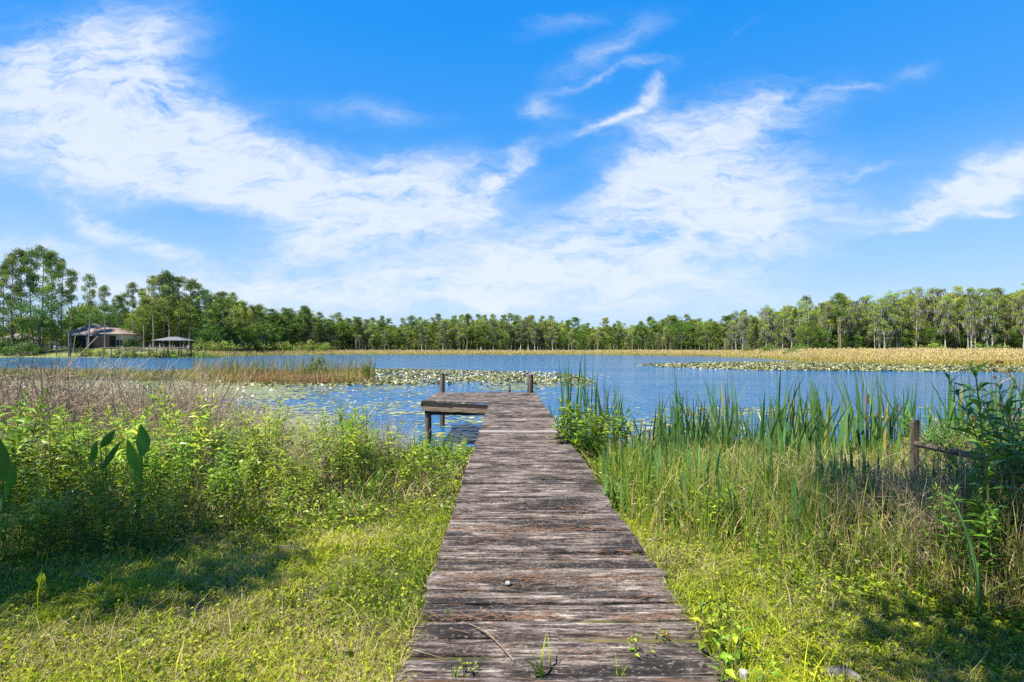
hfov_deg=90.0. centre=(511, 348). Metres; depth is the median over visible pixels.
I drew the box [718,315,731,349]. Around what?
pine tree
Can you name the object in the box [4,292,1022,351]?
forest
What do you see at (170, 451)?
leafy weed
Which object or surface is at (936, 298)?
cypress tree
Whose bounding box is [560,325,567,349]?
pine tree
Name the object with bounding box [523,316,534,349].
cypress tree
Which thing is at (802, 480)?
reed clump
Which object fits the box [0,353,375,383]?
marsh grass
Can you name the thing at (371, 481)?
leafy weed
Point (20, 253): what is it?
pine tree
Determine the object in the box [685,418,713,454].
cattail clump
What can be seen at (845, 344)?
oak tree
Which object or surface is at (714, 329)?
pine tree
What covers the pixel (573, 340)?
cypress tree
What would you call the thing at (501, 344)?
oak tree
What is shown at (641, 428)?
cattail clump
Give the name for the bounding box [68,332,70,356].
post
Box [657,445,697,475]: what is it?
reed clump
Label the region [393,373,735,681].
dock
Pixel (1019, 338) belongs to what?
oak tree
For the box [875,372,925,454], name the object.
cattail clump
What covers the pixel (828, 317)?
cypress tree
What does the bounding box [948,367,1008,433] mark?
cattail clump
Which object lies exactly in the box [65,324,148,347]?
house
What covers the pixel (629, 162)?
sky
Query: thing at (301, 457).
leafy weed
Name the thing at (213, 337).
oak tree
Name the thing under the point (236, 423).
dead brush
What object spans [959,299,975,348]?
cypress tree
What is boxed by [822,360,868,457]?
cattail clump
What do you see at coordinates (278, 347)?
shrub
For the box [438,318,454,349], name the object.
cypress tree
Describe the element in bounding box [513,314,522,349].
pine tree
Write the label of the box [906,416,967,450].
cattail clump
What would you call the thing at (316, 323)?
pine tree
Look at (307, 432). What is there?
leafy weed
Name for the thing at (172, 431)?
leafy weed
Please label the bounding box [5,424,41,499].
leafy weed
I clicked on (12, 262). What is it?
pine tree
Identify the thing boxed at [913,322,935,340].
oak tree
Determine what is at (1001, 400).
leafy weed
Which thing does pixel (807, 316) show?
cypress tree
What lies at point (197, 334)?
oak tree
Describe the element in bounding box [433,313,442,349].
pine tree
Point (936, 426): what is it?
leafy weed
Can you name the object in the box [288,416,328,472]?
leafy weed
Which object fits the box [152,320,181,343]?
oak tree
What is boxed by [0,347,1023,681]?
ground
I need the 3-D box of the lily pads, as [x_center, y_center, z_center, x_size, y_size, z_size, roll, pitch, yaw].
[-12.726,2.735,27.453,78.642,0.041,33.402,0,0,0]
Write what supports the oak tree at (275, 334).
on the ground at (318, 589)
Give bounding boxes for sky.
[0,0,1023,347]
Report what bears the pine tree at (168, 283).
on the ground at (318, 589)
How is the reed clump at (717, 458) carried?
on the ground at (318, 589)
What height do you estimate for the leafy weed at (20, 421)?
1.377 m
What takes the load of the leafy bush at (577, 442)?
on the ground at (318, 589)
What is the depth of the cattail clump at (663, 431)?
9.01 m
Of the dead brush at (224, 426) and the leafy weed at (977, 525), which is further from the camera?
the dead brush at (224, 426)
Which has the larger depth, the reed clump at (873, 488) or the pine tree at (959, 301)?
the pine tree at (959, 301)
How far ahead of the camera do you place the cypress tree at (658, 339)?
235.49 m
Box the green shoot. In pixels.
[36,571,45,613]
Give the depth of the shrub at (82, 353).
165.19 m
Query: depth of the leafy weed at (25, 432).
6.31 m
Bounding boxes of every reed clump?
[432,435,443,461]
[595,444,649,492]
[596,471,645,513]
[601,442,630,486]
[618,426,648,458]
[620,442,656,472]
[631,448,659,507]
[633,441,678,477]
[637,436,686,486]
[644,468,709,527]
[656,426,686,465]
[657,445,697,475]
[664,454,696,497]
[665,436,689,470]
[678,428,700,461]
[684,464,708,502]
[694,441,756,512]
[702,451,721,479]
[709,485,775,537]
[712,471,768,546]
[715,446,766,477]
[738,478,779,529]
[746,445,779,489]
[763,431,784,463]
[779,437,814,469]
[781,475,844,553]
[787,463,819,497]
[800,442,816,475]
[800,491,853,534]
[808,438,842,485]
[813,432,858,467]
[815,455,867,500]
[820,450,849,491]
[826,459,916,540]
[841,442,879,485]
[849,469,907,517]
[855,469,909,544]
[863,492,896,524]
[877,444,897,469]
[919,447,974,470]
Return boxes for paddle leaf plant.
[0,439,16,545]
[90,430,121,536]
[126,424,150,536]
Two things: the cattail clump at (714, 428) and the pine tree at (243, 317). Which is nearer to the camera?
the cattail clump at (714, 428)
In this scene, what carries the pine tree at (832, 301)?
on the ground at (318, 589)
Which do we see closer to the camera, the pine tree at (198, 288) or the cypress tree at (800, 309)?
the cypress tree at (800, 309)
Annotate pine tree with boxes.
[0,252,33,330]
[0,265,13,341]
[7,247,37,340]
[20,244,57,345]
[20,247,39,342]
[35,249,65,349]
[48,257,80,345]
[64,267,78,329]
[80,273,97,349]
[98,285,111,351]
[110,294,128,327]
[119,292,130,328]
[125,282,138,338]
[133,287,150,346]
[139,274,169,346]
[150,275,171,346]
[156,269,182,346]
[168,276,191,348]
[179,277,201,349]
[193,282,207,347]
[195,289,218,344]
[206,293,226,348]
[210,291,232,338]
[223,292,245,338]
[232,299,248,343]
[244,305,258,337]
[250,303,267,333]
[263,308,281,341]
[270,315,280,346]
[278,316,285,347]
[279,307,290,345]
[282,307,294,340]
[292,318,304,349]
[296,305,314,348]
[311,316,324,349]
[328,312,346,349]
[344,317,354,349]
[350,316,364,350]
[375,320,384,349]
[376,316,386,349]
[386,318,392,327]
[393,329,402,349]
[399,318,404,329]
[403,315,417,349]
[411,328,417,349]
[427,323,434,349]
[429,322,436,349]
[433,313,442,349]
[449,318,458,349]
[461,314,471,350]
[468,325,475,349]
[473,326,483,349]
[499,314,507,349]
[501,313,518,349]
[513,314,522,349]
[541,321,549,349]
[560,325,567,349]
[565,320,571,330]
[569,317,581,350]
[579,326,586,348]
[581,322,591,349]
[599,317,610,349]
[607,326,613,343]
[611,323,617,349]
[613,320,620,342]
[634,324,642,349]
[636,321,646,349]
[643,316,654,349]
[648,320,658,349]
[658,319,665,349]
[665,315,673,349]
[667,317,681,350]
[683,314,690,349]
[688,319,700,349]
[710,321,719,340]
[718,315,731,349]
[737,309,751,346]
[750,316,757,347]
[787,308,801,344]
[800,295,812,326]
[822,300,833,348]
[829,293,847,347]
[831,296,851,338]
[833,292,847,347]
[946,292,958,345]
[951,298,964,338]
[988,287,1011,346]
[998,294,1016,346]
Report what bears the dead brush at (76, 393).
on the ground at (318, 589)
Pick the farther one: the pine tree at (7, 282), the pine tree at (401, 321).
the pine tree at (401, 321)
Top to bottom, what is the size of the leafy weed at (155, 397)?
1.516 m
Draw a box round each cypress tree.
[252,308,271,322]
[288,313,298,349]
[301,310,320,344]
[317,318,333,343]
[353,319,365,349]
[359,328,365,349]
[360,318,370,349]
[364,320,372,349]
[364,323,378,349]
[378,330,389,347]
[400,327,409,349]
[402,331,410,349]
[417,319,428,349]
[420,326,429,350]
[435,320,450,349]
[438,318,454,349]
[452,319,463,349]
[459,316,468,349]
[472,318,486,350]
[487,318,500,349]
[495,321,501,349]
[503,321,512,348]
[510,325,521,349]
[514,317,525,349]
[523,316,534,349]
[528,320,540,349]
[531,321,543,349]
[535,323,544,349]
[542,319,553,349]
[543,320,559,350]
[566,332,571,349]
[567,328,575,349]
[586,333,593,350]
[592,326,604,349]
[615,323,625,349]
[625,332,632,349]
[629,325,636,349]
[654,332,661,346]
[661,327,670,349]
[693,322,705,349]
[696,321,709,349]
[701,322,709,349]
[719,327,725,349]
[725,334,730,348]
[726,310,740,350]
[726,321,737,349]
[736,312,749,349]
[745,323,752,348]
[750,315,758,348]
[754,319,764,346]
[758,304,770,346]
[761,307,780,343]
[767,313,776,346]
[772,311,784,349]
[773,311,788,348]
[778,304,792,348]
[784,316,798,347]
[794,299,807,345]
[799,302,817,346]
[809,312,819,348]
[814,310,825,347]
[817,301,837,348]
[839,299,861,346]
[853,302,869,347]
[857,295,878,347]
[865,309,885,347]
[870,299,889,349]
[871,303,896,347]
[878,290,900,348]
[885,301,907,347]
[895,289,912,347]
[903,295,919,344]
[905,286,930,347]
[911,303,929,333]
[919,286,947,344]
[919,296,940,332]
[928,302,951,346]
[935,296,956,346]
[946,285,965,349]
[958,286,981,347]
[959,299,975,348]
[965,296,980,347]
[969,287,997,346]
[977,298,997,345]
[982,289,1002,344]
[996,298,1015,347]
[1000,292,1022,339]
[1011,289,1023,348]
[1013,282,1023,325]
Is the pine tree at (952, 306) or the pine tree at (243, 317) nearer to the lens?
the pine tree at (952, 306)
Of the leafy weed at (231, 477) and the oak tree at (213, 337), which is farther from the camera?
the oak tree at (213, 337)
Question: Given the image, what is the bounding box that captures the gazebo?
[155,337,194,357]
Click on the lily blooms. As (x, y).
(424, 378)
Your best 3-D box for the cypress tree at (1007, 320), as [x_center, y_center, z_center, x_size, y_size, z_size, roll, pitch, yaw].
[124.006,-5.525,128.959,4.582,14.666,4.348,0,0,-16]
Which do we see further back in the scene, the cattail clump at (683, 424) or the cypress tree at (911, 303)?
the cypress tree at (911, 303)
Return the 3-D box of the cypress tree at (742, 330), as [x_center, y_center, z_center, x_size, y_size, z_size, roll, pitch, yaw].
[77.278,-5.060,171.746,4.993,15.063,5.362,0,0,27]
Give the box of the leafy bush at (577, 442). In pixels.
[550,398,633,470]
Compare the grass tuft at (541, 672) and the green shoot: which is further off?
the green shoot
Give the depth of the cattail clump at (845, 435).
7.93 m
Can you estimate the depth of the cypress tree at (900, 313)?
122.02 m
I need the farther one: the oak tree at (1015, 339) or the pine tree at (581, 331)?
the pine tree at (581, 331)
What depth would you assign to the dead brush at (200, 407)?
9.33 m
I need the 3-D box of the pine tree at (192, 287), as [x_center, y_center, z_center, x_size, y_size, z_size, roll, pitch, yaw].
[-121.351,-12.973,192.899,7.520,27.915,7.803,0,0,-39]
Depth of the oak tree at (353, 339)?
271.39 m
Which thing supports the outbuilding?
on the ground at (318, 589)
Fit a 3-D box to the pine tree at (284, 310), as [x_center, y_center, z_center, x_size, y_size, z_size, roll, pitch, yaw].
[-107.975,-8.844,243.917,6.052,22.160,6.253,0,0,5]
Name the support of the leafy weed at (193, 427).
on the ground at (318, 589)
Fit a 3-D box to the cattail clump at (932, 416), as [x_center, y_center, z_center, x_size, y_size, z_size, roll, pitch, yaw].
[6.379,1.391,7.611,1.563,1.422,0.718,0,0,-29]
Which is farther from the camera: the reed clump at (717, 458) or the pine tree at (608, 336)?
the pine tree at (608, 336)
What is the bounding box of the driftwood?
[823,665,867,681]
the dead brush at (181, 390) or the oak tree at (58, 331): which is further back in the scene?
the oak tree at (58, 331)
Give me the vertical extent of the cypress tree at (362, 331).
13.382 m
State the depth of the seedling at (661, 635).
2.58 m
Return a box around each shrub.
[0,340,14,354]
[1,335,31,346]
[2,340,36,355]
[24,343,45,354]
[28,339,53,351]
[60,335,83,348]
[71,347,94,355]
[83,349,95,355]
[92,348,109,356]
[113,353,137,357]
[119,337,135,348]
[122,348,140,355]
[126,340,141,348]
[142,350,154,354]
[154,350,171,357]
[169,350,191,357]
[187,351,211,357]
[192,339,215,351]
[196,352,222,357]
[205,341,223,351]
[215,340,237,352]
[226,340,248,352]
[236,342,262,351]
[251,339,273,351]
[268,341,289,351]
[284,341,300,353]
[297,339,316,351]
[302,353,331,376]
[314,342,331,352]
[357,356,375,378]
[759,344,776,352]
[787,345,804,353]
[929,341,946,347]
[972,342,989,348]
[985,344,1010,349]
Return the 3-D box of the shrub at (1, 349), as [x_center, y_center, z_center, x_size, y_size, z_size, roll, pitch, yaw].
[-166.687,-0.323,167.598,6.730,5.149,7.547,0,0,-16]
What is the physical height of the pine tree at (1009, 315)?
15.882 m
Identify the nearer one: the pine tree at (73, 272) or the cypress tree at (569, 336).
the pine tree at (73, 272)
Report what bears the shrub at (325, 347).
on the ground at (318, 589)
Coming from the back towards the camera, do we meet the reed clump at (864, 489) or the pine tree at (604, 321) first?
the pine tree at (604, 321)
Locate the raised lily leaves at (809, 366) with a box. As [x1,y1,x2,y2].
[633,361,1023,371]
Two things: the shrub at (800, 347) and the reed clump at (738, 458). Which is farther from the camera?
the shrub at (800, 347)
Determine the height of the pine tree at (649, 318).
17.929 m
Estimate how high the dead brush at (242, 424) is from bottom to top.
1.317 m
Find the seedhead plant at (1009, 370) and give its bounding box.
[989,361,1023,419]
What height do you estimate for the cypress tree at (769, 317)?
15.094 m
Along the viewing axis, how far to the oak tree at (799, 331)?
140.37 m
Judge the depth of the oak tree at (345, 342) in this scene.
273.90 m
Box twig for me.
[462,621,513,660]
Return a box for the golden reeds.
[192,347,1023,365]
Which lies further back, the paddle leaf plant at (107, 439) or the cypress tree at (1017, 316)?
the cypress tree at (1017, 316)
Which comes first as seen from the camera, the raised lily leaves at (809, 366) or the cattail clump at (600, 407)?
the cattail clump at (600, 407)
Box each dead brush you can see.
[0,334,97,451]
[0,334,144,445]
[0,347,128,453]
[0,348,176,421]
[0,352,139,427]
[0,353,112,452]
[0,356,54,442]
[0,366,55,436]
[0,392,56,451]
[2,353,201,428]
[2,367,34,417]
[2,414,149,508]
[6,358,85,420]
[7,363,180,430]
[12,374,128,429]
[15,380,131,438]
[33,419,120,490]
[35,370,143,437]
[39,391,148,472]
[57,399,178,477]
[71,361,194,427]
[71,385,145,423]
[82,352,220,461]
[82,373,265,457]
[97,368,185,430]
[99,383,244,434]
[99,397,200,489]
[101,371,250,426]
[107,376,191,430]
[117,383,194,441]
[120,353,256,428]
[121,344,251,436]
[133,375,252,428]
[152,375,248,429]
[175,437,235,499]
[179,402,263,454]
[184,397,262,471]
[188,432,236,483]
[200,382,298,471]
[204,386,285,440]
[206,403,264,453]
[216,402,273,438]
[230,397,305,434]
[232,402,307,431]
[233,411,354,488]
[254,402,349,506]
[257,407,312,444]
[288,414,333,444]
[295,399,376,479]
[334,437,385,486]
[339,429,398,480]
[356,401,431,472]
[364,411,423,447]
[852,460,1023,586]
[883,430,970,475]
[931,415,1002,450]
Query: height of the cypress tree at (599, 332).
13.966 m
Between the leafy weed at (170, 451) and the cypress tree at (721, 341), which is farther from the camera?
the cypress tree at (721, 341)
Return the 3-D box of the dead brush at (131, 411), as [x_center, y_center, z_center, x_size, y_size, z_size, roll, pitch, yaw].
[-5.358,1.057,7.670,1.648,2.007,1.731,0,0,44]
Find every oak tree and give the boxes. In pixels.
[0,298,42,353]
[12,289,64,352]
[39,305,71,351]
[65,312,88,330]
[68,309,99,329]
[75,300,115,325]
[91,303,136,328]
[119,320,137,330]
[120,322,142,339]
[133,317,161,346]
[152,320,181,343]
[170,321,196,348]
[186,325,208,346]
[199,321,226,346]
[211,322,239,349]
[225,327,250,349]
[238,327,266,349]
[244,316,277,348]
[256,320,283,348]
[277,312,308,347]
[315,315,344,349]
[335,327,353,349]
[343,323,363,350]
[369,333,381,349]
[388,326,405,349]
[442,329,457,349]
[471,319,499,349]
[494,331,510,349]
[554,332,567,349]
[570,333,588,349]
[596,335,607,349]
[632,324,659,349]
[666,317,694,349]
[680,323,707,349]
[694,320,721,350]
[710,335,723,349]
[769,327,789,347]
[778,336,793,348]
[792,325,818,346]
[798,317,825,347]
[812,325,837,348]
[837,332,854,348]
[841,329,859,347]
[843,329,863,348]
[885,334,904,348]
[888,323,914,348]
[905,330,927,347]
[907,323,933,347]
[909,323,942,347]
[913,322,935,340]
[946,331,966,349]
[977,331,1004,347]
[1002,328,1020,348]
[1010,330,1022,348]
[1014,332,1022,347]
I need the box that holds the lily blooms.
[22,363,961,409]
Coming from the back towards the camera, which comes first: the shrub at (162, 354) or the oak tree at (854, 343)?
the shrub at (162, 354)
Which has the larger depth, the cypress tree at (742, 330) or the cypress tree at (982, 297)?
the cypress tree at (742, 330)
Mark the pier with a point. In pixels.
(156, 349)
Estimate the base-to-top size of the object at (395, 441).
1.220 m
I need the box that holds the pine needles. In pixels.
[403,432,689,681]
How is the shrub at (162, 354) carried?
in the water
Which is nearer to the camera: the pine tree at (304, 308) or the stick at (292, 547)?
the stick at (292, 547)
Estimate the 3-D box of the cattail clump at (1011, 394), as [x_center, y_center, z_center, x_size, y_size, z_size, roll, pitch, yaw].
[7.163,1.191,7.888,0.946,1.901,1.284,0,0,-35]
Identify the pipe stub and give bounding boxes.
[739,669,747,681]
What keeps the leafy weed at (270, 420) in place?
on the ground at (318, 589)
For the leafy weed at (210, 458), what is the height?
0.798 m
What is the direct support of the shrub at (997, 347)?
on the ground at (318, 589)
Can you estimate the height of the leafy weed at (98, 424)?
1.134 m
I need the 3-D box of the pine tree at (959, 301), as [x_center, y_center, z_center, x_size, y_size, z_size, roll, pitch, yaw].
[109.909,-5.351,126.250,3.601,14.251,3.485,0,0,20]
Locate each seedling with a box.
[457,658,478,675]
[627,632,654,658]
[654,628,667,642]
[689,599,752,667]
[694,597,734,630]
[709,622,782,681]
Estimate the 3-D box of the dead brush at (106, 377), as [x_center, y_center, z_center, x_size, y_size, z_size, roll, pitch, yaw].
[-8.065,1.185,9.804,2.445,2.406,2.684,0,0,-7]
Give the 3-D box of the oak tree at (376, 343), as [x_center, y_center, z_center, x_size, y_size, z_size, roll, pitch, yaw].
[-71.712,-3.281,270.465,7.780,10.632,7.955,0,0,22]
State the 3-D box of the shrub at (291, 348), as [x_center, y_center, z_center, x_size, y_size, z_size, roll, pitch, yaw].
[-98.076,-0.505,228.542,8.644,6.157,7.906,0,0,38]
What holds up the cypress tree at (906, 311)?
on the ground at (318, 589)
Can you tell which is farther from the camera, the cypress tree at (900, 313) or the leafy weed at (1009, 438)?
the cypress tree at (900, 313)
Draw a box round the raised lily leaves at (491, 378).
[191,368,591,386]
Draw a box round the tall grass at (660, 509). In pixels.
[0,430,1023,628]
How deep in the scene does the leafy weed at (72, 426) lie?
5.00 m
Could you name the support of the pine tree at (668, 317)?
on the ground at (318, 589)
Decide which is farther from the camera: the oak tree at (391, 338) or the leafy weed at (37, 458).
the oak tree at (391, 338)
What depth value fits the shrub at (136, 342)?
177.53 m
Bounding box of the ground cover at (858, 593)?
[0,443,1023,649]
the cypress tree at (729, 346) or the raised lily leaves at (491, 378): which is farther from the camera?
the cypress tree at (729, 346)
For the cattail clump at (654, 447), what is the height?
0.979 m
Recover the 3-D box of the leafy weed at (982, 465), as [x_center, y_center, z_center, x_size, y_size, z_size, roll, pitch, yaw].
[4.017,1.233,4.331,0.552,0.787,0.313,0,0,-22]
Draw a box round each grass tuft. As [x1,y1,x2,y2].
[450,664,458,677]
[521,632,550,677]
[610,652,626,676]
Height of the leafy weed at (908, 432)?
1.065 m
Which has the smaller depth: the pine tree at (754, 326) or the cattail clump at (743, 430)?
the cattail clump at (743, 430)
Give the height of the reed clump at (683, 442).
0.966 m
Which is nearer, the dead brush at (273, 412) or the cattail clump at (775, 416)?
the cattail clump at (775, 416)
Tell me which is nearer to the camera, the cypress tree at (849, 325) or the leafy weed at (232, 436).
the leafy weed at (232, 436)
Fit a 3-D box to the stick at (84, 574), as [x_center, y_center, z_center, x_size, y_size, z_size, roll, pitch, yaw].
[-2.705,1.471,3.264,0.371,0.060,0.011,0,0,28]
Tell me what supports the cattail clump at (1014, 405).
on the ground at (318, 589)
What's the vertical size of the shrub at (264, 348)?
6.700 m
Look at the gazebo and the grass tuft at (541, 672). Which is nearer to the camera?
the grass tuft at (541, 672)
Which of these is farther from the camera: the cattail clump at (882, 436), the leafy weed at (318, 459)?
the cattail clump at (882, 436)
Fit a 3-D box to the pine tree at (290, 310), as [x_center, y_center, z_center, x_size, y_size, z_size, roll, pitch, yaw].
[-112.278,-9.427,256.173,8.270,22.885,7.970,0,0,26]
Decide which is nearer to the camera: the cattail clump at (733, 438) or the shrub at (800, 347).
the cattail clump at (733, 438)
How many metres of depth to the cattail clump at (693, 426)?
9.09 m
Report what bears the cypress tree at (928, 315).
on the ground at (318, 589)
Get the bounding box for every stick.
[73,572,100,585]
[273,546,307,551]
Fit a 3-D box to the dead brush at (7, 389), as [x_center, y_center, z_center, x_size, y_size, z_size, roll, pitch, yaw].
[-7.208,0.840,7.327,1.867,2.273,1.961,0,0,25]
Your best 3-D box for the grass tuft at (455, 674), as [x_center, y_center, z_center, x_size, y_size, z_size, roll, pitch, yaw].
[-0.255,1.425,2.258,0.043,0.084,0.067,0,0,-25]
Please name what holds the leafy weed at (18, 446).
on the ground at (318, 589)
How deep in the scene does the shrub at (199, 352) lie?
155.47 m
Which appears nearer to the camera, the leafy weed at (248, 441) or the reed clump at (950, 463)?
the reed clump at (950, 463)
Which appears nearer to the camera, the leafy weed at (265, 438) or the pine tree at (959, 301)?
the leafy weed at (265, 438)
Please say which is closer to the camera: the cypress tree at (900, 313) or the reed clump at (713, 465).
the reed clump at (713, 465)
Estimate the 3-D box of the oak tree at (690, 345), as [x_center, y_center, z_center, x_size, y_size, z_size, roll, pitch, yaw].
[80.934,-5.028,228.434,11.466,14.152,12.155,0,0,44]
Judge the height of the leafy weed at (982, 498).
0.733 m
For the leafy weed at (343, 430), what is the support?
on the ground at (318, 589)
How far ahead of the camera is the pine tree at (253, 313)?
227.32 m
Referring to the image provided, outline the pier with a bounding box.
[102,347,187,357]
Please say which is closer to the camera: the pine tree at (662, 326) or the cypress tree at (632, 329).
the pine tree at (662, 326)
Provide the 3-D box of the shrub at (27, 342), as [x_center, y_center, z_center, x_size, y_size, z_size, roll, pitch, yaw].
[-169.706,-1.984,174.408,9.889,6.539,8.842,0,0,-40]
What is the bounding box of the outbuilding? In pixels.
[0,333,38,347]
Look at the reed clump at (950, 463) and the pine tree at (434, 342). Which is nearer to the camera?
the reed clump at (950, 463)
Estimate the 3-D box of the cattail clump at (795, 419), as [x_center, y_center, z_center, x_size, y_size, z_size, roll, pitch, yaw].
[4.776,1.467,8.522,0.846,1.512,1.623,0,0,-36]
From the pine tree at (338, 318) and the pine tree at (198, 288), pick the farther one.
the pine tree at (338, 318)
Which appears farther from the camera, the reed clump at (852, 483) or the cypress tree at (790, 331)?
the cypress tree at (790, 331)
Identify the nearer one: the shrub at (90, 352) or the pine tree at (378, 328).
the shrub at (90, 352)
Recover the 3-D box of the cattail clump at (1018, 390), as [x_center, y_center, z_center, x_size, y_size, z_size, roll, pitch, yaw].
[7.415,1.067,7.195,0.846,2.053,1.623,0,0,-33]
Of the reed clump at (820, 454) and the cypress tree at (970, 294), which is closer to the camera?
the reed clump at (820, 454)
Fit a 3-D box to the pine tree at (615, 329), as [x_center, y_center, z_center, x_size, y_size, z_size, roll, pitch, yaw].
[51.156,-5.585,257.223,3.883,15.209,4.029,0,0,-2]
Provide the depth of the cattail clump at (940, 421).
6.79 m
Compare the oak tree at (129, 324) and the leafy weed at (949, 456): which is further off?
the oak tree at (129, 324)
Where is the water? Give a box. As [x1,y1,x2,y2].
[0,354,1023,453]
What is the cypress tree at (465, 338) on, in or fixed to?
on the ground at (318, 589)
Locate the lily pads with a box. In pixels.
[0,380,1023,456]
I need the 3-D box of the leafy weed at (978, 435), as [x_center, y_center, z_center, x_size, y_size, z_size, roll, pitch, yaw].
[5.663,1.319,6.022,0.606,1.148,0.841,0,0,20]
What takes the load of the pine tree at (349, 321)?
on the ground at (318, 589)
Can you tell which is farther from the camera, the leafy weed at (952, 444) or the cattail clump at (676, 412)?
the cattail clump at (676, 412)
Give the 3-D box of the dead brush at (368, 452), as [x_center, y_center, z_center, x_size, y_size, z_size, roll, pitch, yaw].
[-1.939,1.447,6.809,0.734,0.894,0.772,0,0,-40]
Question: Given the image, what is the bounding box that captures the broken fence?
[886,413,1006,483]
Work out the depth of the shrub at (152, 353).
164.60 m
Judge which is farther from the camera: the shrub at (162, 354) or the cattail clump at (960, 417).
the shrub at (162, 354)
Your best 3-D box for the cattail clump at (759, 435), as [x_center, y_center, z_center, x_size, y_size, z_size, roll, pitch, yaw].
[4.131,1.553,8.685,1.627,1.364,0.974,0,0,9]
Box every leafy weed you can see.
[0,387,52,512]
[0,407,32,455]
[0,407,93,480]
[0,411,43,488]
[0,429,33,512]
[0,436,62,509]
[0,458,55,525]
[0,495,52,564]
[0,510,33,560]
[3,487,74,549]
[5,409,82,513]
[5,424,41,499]
[13,397,93,472]
[16,429,89,496]
[16,489,69,558]
[24,471,101,555]
[27,422,104,491]
[38,466,97,525]
[45,492,98,552]
[51,421,125,516]
[52,405,153,506]
[57,463,140,551]
[75,456,144,523]
[79,424,145,468]
[83,399,144,438]
[85,409,152,495]
[88,402,131,443]
[88,505,137,554]
[104,486,158,548]
[105,415,203,521]
[116,428,193,507]
[124,461,184,527]
[131,410,184,458]
[133,510,165,551]
[139,490,187,547]
[143,381,214,471]
[143,439,188,488]
[149,419,212,467]
[153,408,194,468]
[158,393,232,503]
[161,441,207,489]
[170,411,213,445]
[170,441,240,509]
[180,420,249,485]
[202,444,254,511]
[205,444,257,522]
[207,423,269,493]
[219,426,270,464]
[226,401,282,457]
[234,399,296,467]
[235,404,296,489]
[239,451,283,508]
[245,426,281,471]
[263,427,342,502]
[268,481,290,518]
[281,436,330,496]
[281,455,321,507]
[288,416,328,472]
[293,421,322,445]
[299,443,336,490]
[304,414,360,502]
[310,410,367,482]
[312,410,374,493]
[320,401,356,439]
[327,490,353,517]
[339,404,406,479]
[343,406,399,492]
[351,468,381,502]
[378,455,411,492]
[387,424,429,486]
[411,438,435,468]
[439,438,466,465]
[440,433,465,462]
[703,484,738,536]
[899,415,933,453]
[900,412,962,467]
[905,420,968,473]
[908,417,961,439]
[909,485,999,549]
[915,475,949,510]
[918,459,937,485]
[918,484,1011,596]
[920,426,960,452]
[920,434,972,467]
[927,479,1011,584]
[929,440,1023,543]
[932,443,966,477]
[942,372,1023,489]
[944,359,1023,593]
[955,477,1023,567]
[957,494,1020,574]
[958,469,1023,582]
[964,411,1002,454]
[964,448,1014,487]
[967,414,1018,536]
[974,421,1019,472]
[975,403,1023,583]
[980,383,1023,495]
[988,438,1023,502]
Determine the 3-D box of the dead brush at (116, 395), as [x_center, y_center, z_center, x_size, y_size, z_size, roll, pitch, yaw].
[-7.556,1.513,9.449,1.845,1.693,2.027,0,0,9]
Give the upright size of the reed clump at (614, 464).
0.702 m
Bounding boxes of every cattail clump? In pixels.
[551,358,586,447]
[560,349,593,451]
[580,369,618,451]
[581,374,630,461]
[606,383,630,451]
[626,423,646,458]
[629,408,684,451]
[629,410,654,444]
[629,423,661,455]
[629,426,671,453]
[652,399,681,446]
[655,396,687,455]
[657,398,699,456]
[660,427,695,454]
[669,391,711,454]
[671,367,708,438]
[672,388,709,444]
[674,394,734,458]
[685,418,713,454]
[686,400,717,445]
[691,377,726,442]
[694,417,728,454]
[705,371,748,444]
[706,400,749,456]
[717,414,751,450]
[726,407,766,452]
[729,383,758,452]
[746,403,782,450]
[747,387,788,455]
[759,394,791,445]
[761,363,814,432]
[766,419,806,464]
[769,390,823,460]
[774,400,822,446]
[774,402,820,460]
[783,377,818,454]
[788,379,868,452]
[791,402,850,456]
[796,374,837,448]
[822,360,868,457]
[826,396,865,463]
[831,394,909,463]
[832,453,870,514]
[838,368,902,461]
[849,432,889,465]
[855,397,910,455]
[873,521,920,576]
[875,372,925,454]
[877,376,926,455]
[888,397,956,452]
[893,381,936,445]
[906,393,1019,451]
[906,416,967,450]
[907,406,935,442]
[923,420,975,460]
[925,489,1023,620]
[926,372,983,425]
[935,408,969,458]
[938,388,998,443]
[943,401,979,434]
[947,416,1023,454]
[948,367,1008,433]
[963,371,1005,434]
[965,370,1021,442]
[987,365,1023,436]
[1004,366,1023,422]
[1004,397,1023,430]
[1009,364,1023,426]
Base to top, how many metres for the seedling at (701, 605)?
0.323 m
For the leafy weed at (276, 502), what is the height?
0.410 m
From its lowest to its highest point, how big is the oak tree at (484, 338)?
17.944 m
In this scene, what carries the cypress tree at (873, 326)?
on the ground at (318, 589)
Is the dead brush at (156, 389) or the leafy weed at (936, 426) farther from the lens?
the dead brush at (156, 389)
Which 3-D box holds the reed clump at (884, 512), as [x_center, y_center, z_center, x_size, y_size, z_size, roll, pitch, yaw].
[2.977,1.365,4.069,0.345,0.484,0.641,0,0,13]

